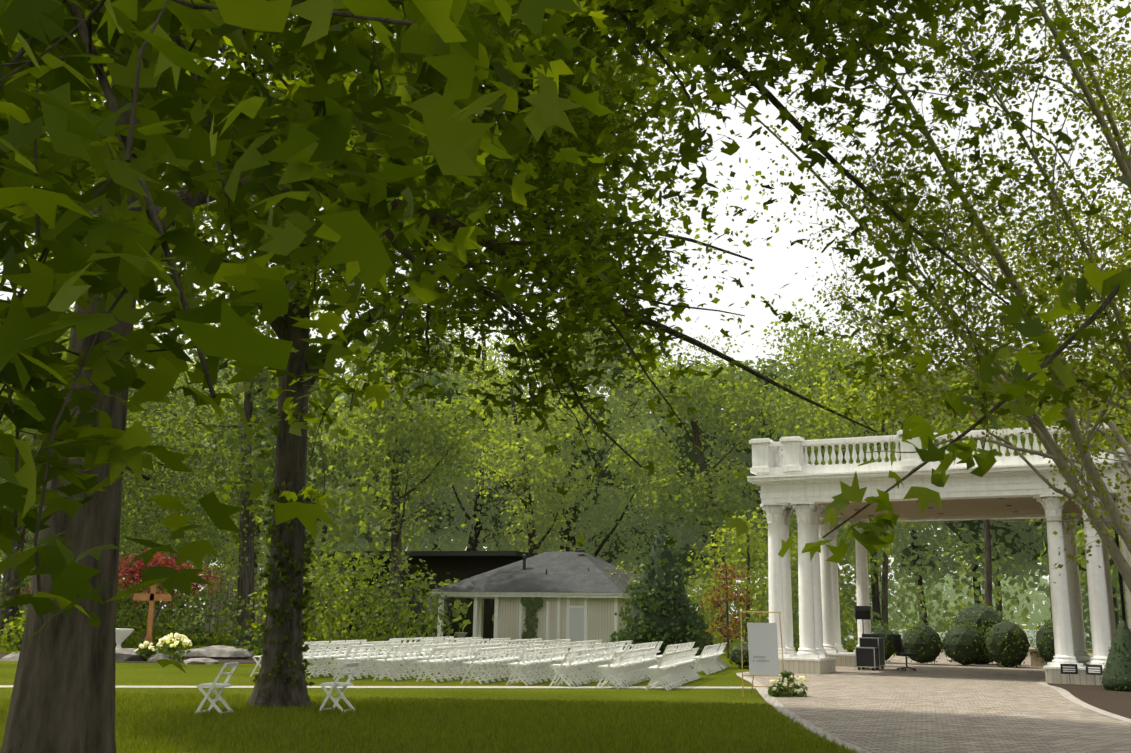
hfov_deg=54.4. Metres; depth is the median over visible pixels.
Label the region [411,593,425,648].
speaker on tripod
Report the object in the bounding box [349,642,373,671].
folding chair
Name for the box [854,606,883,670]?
loudspeakers
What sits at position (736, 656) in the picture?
boxwood
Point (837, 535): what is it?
tree
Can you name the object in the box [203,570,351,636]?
hedge
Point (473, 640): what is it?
folding chair
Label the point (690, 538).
tree
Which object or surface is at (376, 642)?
folding chair
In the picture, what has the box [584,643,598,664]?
folding chair
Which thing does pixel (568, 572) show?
pool house roof
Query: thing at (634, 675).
folding chair
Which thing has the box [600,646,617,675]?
folding chair
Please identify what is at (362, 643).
folding chair
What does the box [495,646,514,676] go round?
folding chair
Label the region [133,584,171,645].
wooden cross
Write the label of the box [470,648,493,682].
folding chair
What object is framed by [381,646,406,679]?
folding chair
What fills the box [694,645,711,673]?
folding chair
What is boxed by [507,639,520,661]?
folding chair
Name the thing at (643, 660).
folding chair
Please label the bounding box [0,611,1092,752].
lawn
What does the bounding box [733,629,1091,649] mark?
lake water
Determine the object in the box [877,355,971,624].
tree
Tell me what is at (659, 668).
folding chair
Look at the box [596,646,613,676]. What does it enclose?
folding chair
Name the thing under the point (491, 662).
folding chair
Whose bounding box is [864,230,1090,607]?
lake tree
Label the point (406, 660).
folding chair
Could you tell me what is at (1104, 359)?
lake tree
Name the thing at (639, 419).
tree
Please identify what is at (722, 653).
folding chair
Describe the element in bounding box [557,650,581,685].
folding chair
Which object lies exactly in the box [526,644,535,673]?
folding chair
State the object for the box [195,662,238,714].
folding chair
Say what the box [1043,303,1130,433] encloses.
lake tree
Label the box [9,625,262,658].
dark hedge leaf
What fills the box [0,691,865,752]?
lawn grass
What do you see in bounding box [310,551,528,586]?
modern house roof slabs
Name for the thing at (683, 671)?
folding chair
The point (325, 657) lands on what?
folding chair
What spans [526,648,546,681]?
folding chair
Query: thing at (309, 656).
folding chair
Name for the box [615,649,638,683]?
folding chair
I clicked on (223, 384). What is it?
tree
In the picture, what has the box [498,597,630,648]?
pool house walls
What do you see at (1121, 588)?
trunk
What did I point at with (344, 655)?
folding chair
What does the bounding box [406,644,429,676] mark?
folding chair
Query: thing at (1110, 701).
mulch bed
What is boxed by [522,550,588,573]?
pool house roof vents
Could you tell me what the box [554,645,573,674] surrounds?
folding chair
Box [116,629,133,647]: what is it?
cocktail table
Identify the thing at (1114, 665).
cone shrub
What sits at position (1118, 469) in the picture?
house cornice
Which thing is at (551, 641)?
folding chair
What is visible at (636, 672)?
folding chair
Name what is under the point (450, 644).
folding chair
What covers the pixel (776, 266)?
sky
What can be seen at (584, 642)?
folding chair
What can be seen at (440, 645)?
folding chair
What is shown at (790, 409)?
tree
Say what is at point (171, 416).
tree
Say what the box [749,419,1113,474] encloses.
porte balustrade rails
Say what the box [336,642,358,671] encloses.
folding chair
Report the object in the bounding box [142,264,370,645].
tree
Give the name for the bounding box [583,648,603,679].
folding chair
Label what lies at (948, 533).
tree
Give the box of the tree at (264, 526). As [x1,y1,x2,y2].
[188,396,277,569]
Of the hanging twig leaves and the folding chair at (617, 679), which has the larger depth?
the folding chair at (617, 679)
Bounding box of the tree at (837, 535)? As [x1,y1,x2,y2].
[752,410,847,559]
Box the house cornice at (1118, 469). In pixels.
[1114,456,1130,473]
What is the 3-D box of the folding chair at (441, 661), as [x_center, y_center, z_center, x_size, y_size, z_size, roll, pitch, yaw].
[-3.070,6.885,26.333,0.521,0.814,0.432,-3,-13,18]
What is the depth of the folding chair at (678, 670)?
27.89 m
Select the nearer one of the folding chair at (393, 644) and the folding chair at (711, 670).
the folding chair at (393, 644)
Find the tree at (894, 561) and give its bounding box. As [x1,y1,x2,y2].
[837,525,921,606]
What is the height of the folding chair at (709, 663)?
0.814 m
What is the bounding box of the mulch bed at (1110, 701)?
[1047,683,1130,718]
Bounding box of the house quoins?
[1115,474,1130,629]
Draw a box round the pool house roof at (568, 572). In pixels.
[428,551,639,592]
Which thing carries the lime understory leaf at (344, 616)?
on the lawn at (139, 674)
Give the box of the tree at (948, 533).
[913,346,1023,587]
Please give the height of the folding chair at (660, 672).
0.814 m
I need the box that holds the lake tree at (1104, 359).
[1022,298,1130,451]
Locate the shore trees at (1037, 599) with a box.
[888,569,1126,630]
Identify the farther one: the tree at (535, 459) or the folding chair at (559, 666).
the tree at (535, 459)
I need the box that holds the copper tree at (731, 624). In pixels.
[699,562,753,656]
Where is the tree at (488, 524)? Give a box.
[449,364,554,550]
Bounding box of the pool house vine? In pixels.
[520,597,542,644]
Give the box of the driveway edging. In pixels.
[736,655,1130,752]
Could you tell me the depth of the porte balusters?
33.44 m
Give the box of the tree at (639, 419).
[597,325,752,599]
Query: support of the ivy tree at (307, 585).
on the lawn at (139, 674)
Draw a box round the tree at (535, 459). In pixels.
[442,336,612,556]
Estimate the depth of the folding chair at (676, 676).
26.94 m
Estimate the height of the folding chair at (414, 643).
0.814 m
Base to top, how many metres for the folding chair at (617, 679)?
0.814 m
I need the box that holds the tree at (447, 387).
[312,322,487,550]
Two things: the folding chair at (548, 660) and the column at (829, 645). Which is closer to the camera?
the folding chair at (548, 660)
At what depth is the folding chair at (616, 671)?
25.67 m
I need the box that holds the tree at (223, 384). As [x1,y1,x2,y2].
[122,359,241,625]
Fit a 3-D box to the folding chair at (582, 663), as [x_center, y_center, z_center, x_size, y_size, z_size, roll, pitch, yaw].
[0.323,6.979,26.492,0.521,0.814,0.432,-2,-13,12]
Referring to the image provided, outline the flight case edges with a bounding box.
[855,637,884,667]
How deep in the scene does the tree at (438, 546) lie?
123.53 m
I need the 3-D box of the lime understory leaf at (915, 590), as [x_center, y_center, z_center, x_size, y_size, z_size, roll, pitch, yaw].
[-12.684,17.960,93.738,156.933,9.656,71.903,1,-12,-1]
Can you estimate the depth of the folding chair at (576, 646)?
29.94 m
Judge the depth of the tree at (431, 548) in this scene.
100.55 m
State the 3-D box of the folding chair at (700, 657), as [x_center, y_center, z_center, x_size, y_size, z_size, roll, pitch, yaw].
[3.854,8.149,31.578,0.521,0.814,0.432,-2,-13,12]
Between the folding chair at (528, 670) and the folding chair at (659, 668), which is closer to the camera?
the folding chair at (659, 668)
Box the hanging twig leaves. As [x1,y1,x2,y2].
[719,175,1130,562]
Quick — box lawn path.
[0,685,754,687]
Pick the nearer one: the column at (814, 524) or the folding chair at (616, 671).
the folding chair at (616, 671)
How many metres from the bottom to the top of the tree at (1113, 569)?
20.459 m
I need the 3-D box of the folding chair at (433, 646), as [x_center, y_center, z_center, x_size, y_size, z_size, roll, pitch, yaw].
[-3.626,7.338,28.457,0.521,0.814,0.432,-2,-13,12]
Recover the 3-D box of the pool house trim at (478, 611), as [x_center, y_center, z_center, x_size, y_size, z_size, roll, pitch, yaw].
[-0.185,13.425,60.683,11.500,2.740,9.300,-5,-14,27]
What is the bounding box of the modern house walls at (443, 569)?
[324,557,519,640]
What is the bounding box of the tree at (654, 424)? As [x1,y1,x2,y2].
[643,412,679,430]
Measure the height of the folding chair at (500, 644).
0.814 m
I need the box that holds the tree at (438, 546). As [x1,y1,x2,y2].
[405,534,466,550]
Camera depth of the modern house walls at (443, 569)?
71.23 m
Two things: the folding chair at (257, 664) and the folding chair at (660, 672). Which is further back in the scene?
the folding chair at (257, 664)
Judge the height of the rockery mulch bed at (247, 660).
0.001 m
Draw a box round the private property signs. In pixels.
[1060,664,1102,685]
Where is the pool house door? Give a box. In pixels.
[569,608,583,645]
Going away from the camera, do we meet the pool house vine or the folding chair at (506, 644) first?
the folding chair at (506, 644)
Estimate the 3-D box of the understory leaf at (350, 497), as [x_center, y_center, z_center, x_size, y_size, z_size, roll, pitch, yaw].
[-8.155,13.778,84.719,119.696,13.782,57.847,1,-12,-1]
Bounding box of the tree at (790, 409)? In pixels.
[726,298,902,599]
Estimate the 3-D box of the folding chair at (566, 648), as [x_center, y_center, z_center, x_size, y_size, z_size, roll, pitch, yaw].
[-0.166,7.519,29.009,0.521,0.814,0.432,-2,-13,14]
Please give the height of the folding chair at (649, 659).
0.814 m
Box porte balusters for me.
[775,431,1062,466]
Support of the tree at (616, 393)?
on the lawn at (139, 674)
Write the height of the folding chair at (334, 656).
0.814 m
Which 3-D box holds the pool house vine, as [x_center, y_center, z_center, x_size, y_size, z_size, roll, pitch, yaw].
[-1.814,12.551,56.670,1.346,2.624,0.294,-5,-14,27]
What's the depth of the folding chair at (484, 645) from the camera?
29.04 m
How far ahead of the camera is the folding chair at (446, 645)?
29.41 m
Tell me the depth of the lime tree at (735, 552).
55.86 m
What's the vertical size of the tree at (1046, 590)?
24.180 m
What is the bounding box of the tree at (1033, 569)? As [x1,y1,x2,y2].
[1031,357,1130,572]
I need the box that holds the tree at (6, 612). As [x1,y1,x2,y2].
[0,251,237,644]
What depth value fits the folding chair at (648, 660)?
29.05 m
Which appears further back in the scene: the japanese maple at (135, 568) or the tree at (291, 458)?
the japanese maple at (135, 568)
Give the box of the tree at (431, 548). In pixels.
[320,347,536,550]
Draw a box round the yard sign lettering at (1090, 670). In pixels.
[1063,666,1099,672]
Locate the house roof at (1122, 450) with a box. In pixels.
[1113,443,1130,456]
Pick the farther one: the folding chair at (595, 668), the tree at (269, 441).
the tree at (269, 441)
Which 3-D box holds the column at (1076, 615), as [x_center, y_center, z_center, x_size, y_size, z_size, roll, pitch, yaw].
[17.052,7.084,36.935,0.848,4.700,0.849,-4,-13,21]
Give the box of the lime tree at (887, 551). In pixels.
[789,514,894,620]
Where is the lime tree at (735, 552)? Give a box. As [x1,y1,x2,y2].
[687,505,797,641]
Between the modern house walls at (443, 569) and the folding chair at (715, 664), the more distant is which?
the modern house walls at (443, 569)
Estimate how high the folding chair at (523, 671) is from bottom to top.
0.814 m
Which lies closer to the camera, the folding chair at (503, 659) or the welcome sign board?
the welcome sign board
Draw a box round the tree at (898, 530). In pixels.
[801,336,976,624]
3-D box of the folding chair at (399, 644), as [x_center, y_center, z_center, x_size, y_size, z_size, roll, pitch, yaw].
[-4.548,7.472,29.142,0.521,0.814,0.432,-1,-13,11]
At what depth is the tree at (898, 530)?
85.05 m
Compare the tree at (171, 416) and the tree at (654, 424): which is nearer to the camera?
the tree at (171, 416)
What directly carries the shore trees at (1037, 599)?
on the lawn at (139, 674)
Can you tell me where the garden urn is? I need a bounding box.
[455,632,467,637]
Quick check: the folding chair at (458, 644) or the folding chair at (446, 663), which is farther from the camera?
the folding chair at (458, 644)
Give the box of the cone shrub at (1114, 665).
[1099,616,1130,691]
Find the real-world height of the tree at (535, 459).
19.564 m
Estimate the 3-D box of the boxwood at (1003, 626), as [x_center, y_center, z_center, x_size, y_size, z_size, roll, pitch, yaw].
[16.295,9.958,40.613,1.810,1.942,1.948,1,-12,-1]
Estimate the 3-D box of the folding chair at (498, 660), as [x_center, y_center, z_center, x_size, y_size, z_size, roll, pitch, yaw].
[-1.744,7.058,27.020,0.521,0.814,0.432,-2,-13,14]
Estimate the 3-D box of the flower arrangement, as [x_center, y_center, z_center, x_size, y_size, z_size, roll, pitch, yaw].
[4.627,6.429,22.908,0.878,0.598,0.572,1,-12,-1]
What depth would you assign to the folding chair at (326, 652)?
30.09 m
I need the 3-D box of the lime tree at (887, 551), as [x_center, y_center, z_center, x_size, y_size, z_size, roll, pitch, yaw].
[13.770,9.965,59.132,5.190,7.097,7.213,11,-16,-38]
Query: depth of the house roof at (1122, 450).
31.09 m
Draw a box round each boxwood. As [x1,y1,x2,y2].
[726,640,748,668]
[871,620,896,662]
[902,618,942,663]
[940,622,986,665]
[942,602,1007,664]
[982,619,1033,667]
[1030,619,1085,662]
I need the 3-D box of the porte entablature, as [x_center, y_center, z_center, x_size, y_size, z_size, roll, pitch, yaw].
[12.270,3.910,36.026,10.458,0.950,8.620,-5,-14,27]
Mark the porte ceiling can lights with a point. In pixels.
(943, 513)
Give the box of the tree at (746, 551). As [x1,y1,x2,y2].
[708,497,766,581]
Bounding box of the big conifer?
[604,519,715,654]
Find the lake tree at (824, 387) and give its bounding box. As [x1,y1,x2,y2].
[779,264,950,627]
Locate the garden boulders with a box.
[0,645,371,663]
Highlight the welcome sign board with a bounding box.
[747,623,778,674]
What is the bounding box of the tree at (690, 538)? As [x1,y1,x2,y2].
[631,347,763,596]
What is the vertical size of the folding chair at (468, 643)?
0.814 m
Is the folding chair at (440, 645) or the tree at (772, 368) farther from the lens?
the tree at (772, 368)
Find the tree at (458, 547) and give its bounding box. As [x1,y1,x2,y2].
[442,410,559,553]
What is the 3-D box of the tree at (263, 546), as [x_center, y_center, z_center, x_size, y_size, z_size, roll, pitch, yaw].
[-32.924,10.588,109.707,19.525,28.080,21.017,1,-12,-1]
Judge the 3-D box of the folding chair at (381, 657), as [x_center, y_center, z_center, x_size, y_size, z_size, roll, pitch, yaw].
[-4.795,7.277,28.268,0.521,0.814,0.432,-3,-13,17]
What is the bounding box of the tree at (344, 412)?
[155,276,375,630]
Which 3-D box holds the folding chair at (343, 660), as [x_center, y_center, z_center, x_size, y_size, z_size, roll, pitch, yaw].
[-5.240,6.863,26.407,0.521,0.814,0.432,-1,-13,10]
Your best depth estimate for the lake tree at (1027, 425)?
51.15 m
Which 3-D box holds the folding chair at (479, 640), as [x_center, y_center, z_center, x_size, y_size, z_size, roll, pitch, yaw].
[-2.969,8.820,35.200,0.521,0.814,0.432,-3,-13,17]
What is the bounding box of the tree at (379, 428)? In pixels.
[303,317,504,640]
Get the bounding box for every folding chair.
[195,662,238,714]
[250,655,261,676]
[303,643,326,676]
[303,644,316,677]
[304,641,313,670]
[306,641,328,670]
[307,641,321,669]
[310,643,334,675]
[315,641,338,670]
[318,643,343,674]
[320,662,359,711]
[330,642,350,671]
[332,640,353,668]
[333,645,359,679]
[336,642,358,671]
[342,645,367,678]
[348,642,367,670]
[348,644,374,676]
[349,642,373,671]
[359,644,381,675]
[366,641,380,670]
[366,643,390,674]
[370,641,388,669]
[373,646,398,680]
[375,643,397,674]
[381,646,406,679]
[390,643,410,670]
[391,643,404,672]
[391,645,415,678]
[398,642,417,671]
[399,645,421,677]
[405,642,423,671]
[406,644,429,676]
[407,639,426,665]
[412,641,430,667]
[415,647,441,682]
[416,644,435,675]
[418,641,436,667]
[423,644,442,674]
[424,646,449,681]
[427,643,447,672]
[433,646,456,680]
[434,638,449,658]
[435,643,455,671]
[440,646,463,679]
[446,643,460,672]
[449,645,468,677]
[454,642,471,670]
[454,645,474,676]
[458,639,474,660]
[461,645,482,675]
[461,648,486,683]
[468,639,481,659]
[468,644,486,674]
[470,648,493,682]
[475,644,492,671]
[478,647,499,681]
[482,643,497,673]
[484,643,502,672]
[485,647,505,680]
[486,646,509,678]
[491,643,508,669]
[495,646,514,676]
[499,645,519,675]
[503,639,516,662]
[504,645,524,675]
[506,649,530,685]
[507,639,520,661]
[509,642,527,668]
[512,645,530,673]
[512,649,535,683]
[517,648,540,682]
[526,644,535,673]
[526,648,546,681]
[529,647,551,680]
[535,647,556,679]
[540,647,561,678]
[541,640,552,657]
[547,646,564,674]
[549,651,574,686]
[552,646,568,676]
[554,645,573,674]
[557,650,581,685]
[559,645,578,675]
[565,649,585,683]
[568,649,590,683]
[575,648,594,681]
[576,641,586,659]
[578,648,599,681]
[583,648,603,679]
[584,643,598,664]
[588,647,605,678]
[593,647,610,677]
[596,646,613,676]
[596,652,622,688]
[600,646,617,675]
[604,651,624,686]
[607,651,631,685]
[610,650,633,684]
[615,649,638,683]
[616,644,633,659]
[622,649,640,682]
[625,649,645,681]
[626,648,647,679]
[634,648,650,679]
[637,647,652,677]
[638,647,655,676]
[641,647,659,675]
[645,653,670,690]
[649,652,673,687]
[652,652,675,686]
[655,645,670,664]
[657,651,680,685]
[659,651,681,685]
[663,650,683,683]
[666,650,687,682]
[676,649,689,681]
[677,649,692,680]
[679,648,695,679]
[681,648,698,679]
[681,648,700,677]
[693,646,708,674]
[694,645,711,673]
[697,645,714,672]
[699,645,715,671]
[701,644,716,671]
[704,644,719,670]
[705,644,721,670]
[708,643,724,668]
[716,643,727,667]
[718,645,728,667]
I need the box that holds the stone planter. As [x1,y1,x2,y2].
[1028,648,1046,666]
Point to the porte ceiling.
(987, 506)
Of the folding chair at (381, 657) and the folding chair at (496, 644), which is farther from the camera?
the folding chair at (496, 644)
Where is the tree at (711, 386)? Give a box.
[600,324,787,637]
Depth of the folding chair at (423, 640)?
33.57 m
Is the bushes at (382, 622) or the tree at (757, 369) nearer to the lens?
the bushes at (382, 622)
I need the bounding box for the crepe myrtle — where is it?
[591,0,1130,592]
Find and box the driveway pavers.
[736,650,1130,752]
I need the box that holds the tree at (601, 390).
[538,347,652,558]
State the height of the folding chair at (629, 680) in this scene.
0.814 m
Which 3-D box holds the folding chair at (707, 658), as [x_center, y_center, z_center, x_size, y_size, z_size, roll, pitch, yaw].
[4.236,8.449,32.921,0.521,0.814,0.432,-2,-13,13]
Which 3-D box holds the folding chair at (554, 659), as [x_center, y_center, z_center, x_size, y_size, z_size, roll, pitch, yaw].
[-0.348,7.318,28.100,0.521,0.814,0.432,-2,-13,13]
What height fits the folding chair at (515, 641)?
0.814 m
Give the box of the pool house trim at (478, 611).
[429,592,633,647]
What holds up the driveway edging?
on the driveway pavers
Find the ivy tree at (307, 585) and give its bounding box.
[251,480,320,701]
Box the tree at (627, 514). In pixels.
[443,293,692,564]
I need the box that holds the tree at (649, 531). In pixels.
[587,422,690,573]
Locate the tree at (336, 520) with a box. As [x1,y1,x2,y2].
[306,373,409,569]
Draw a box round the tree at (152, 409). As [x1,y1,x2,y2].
[26,359,171,537]
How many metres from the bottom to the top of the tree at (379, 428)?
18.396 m
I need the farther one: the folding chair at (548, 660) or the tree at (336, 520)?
the tree at (336, 520)
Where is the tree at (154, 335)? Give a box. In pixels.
[0,187,200,556]
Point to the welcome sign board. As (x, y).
(762, 640)
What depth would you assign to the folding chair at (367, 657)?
27.42 m
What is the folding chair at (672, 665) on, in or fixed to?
on the lawn at (139, 674)
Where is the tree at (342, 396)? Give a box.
[305,392,377,566]
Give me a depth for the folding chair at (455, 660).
27.19 m
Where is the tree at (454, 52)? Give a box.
[0,0,1130,752]
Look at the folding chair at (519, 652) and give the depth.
28.83 m
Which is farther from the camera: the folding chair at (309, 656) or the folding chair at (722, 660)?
the folding chair at (722, 660)
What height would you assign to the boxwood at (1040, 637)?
1.880 m
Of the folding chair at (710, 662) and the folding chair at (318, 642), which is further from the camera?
the folding chair at (710, 662)
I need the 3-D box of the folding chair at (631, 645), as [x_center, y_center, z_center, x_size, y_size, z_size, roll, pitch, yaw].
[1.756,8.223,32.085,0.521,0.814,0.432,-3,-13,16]
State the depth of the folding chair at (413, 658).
27.60 m
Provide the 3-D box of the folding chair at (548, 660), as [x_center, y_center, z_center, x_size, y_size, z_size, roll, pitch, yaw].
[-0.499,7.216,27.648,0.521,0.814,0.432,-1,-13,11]
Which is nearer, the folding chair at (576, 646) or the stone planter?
the folding chair at (576, 646)
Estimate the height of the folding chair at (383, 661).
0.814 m
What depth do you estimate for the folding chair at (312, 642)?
28.84 m
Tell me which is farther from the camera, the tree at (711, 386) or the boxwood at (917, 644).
the tree at (711, 386)
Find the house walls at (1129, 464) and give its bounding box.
[1116,463,1130,630]
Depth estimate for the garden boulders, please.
35.26 m
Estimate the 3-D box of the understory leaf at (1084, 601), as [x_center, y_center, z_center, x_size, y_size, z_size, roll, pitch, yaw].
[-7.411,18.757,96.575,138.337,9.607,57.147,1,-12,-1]
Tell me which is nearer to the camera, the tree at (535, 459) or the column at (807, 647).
the column at (807, 647)
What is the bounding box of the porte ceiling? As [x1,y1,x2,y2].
[817,497,1081,518]
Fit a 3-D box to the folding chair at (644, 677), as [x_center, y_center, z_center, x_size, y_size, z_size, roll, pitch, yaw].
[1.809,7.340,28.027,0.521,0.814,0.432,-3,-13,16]
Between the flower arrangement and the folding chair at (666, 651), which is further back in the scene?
the folding chair at (666, 651)
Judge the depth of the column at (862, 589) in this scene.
39.96 m
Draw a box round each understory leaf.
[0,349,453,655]
[0,401,798,655]
[0,417,1126,644]
[0,425,1127,644]
[0,528,1030,649]
[2,551,1127,647]
[24,561,857,650]
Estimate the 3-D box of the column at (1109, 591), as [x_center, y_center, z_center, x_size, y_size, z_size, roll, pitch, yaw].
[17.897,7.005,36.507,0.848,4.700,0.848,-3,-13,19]
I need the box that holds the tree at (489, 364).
[338,261,588,550]
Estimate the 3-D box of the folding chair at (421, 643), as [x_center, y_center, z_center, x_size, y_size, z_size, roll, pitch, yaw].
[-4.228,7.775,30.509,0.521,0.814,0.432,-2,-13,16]
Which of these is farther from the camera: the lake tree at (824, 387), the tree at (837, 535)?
the tree at (837, 535)
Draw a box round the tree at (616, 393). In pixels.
[478,304,669,568]
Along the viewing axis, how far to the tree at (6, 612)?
44.85 m
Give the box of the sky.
[0,0,1130,625]
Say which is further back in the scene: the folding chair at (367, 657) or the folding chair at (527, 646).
the folding chair at (527, 646)
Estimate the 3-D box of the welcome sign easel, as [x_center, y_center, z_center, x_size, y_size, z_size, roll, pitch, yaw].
[4.136,5.885,23.384,0.939,1.737,0.929,1,-12,-1]
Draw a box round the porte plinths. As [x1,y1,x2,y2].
[779,655,1102,684]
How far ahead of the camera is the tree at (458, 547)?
99.94 m
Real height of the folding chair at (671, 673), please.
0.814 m
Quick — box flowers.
[134,633,191,660]
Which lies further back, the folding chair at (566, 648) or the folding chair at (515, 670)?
the folding chair at (566, 648)
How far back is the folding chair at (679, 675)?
27.34 m
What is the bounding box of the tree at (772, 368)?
[706,358,873,583]
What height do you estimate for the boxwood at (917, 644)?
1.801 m
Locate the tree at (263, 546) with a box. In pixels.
[158,366,320,563]
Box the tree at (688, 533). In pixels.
[628,419,709,595]
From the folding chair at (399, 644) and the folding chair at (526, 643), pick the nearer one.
the folding chair at (399, 644)
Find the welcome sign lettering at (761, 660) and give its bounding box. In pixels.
[753,656,768,661]
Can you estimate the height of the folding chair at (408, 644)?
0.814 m
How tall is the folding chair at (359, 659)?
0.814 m
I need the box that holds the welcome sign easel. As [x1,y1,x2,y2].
[740,611,785,696]
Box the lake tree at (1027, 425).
[940,205,1130,611]
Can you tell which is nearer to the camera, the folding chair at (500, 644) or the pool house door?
the folding chair at (500, 644)
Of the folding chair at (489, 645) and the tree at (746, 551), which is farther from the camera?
the tree at (746, 551)
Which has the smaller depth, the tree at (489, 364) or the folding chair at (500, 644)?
the folding chair at (500, 644)
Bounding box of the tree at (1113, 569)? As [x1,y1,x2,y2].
[992,369,1130,630]
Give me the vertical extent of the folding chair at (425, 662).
0.814 m
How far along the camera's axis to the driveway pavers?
19.71 m
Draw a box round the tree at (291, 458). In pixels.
[0,0,870,709]
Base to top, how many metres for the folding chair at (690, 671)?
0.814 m
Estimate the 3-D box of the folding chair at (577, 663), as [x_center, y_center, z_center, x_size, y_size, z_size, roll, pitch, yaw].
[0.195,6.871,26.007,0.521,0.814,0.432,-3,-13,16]
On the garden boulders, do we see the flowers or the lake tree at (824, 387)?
the flowers
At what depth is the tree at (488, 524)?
87.52 m
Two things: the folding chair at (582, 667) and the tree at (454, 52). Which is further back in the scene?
the folding chair at (582, 667)
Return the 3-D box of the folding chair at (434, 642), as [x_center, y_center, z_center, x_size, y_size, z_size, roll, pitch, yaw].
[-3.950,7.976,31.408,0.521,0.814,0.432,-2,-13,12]
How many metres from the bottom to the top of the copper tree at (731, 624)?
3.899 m
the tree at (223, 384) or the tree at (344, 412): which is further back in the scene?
the tree at (223, 384)
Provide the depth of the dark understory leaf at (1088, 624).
70.71 m
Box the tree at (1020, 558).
[917,380,1048,603]
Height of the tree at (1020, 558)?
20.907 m
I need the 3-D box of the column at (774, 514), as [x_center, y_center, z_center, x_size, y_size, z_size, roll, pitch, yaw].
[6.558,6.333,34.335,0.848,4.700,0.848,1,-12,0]
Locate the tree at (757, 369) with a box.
[637,360,775,433]
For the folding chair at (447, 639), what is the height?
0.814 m
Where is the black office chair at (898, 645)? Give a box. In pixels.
[893,634,916,670]
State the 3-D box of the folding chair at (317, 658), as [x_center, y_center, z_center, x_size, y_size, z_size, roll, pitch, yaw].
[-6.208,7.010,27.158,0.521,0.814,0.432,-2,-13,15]
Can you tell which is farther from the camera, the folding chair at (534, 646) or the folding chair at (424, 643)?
the folding chair at (424, 643)
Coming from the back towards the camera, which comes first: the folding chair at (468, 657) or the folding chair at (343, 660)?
the folding chair at (468, 657)
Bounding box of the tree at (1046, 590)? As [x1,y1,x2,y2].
[1012,557,1083,618]
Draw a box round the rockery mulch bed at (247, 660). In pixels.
[0,653,315,662]
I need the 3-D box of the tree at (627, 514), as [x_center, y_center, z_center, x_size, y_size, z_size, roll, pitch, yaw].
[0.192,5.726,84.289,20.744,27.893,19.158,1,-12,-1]
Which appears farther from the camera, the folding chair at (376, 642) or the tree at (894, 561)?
the tree at (894, 561)
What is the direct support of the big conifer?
on the lawn at (139, 674)
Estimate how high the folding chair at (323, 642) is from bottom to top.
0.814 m
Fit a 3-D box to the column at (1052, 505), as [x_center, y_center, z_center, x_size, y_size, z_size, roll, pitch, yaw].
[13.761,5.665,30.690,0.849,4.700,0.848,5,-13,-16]
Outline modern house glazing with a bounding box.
[338,564,473,636]
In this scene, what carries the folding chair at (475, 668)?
on the lawn at (139, 674)
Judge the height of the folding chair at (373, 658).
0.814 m
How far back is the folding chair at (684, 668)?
28.73 m
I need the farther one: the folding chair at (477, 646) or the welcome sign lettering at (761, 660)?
the folding chair at (477, 646)
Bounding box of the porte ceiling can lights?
[855,498,1016,515]
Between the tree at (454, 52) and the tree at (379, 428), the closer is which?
the tree at (454, 52)
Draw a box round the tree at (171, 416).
[120,392,209,612]
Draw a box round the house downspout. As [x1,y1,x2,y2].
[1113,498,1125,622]
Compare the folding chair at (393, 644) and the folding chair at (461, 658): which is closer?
the folding chair at (461, 658)
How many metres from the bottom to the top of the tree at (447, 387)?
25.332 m
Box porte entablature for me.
[747,457,1116,522]
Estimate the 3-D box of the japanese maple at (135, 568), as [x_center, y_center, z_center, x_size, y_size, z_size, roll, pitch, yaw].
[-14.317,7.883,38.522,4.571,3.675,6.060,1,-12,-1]
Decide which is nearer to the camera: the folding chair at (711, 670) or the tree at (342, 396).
the folding chair at (711, 670)
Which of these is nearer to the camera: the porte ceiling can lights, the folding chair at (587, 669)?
the folding chair at (587, 669)
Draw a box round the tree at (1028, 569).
[948,453,1043,618]
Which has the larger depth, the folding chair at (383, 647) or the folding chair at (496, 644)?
the folding chair at (383, 647)
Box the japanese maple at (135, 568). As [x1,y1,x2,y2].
[118,548,223,643]

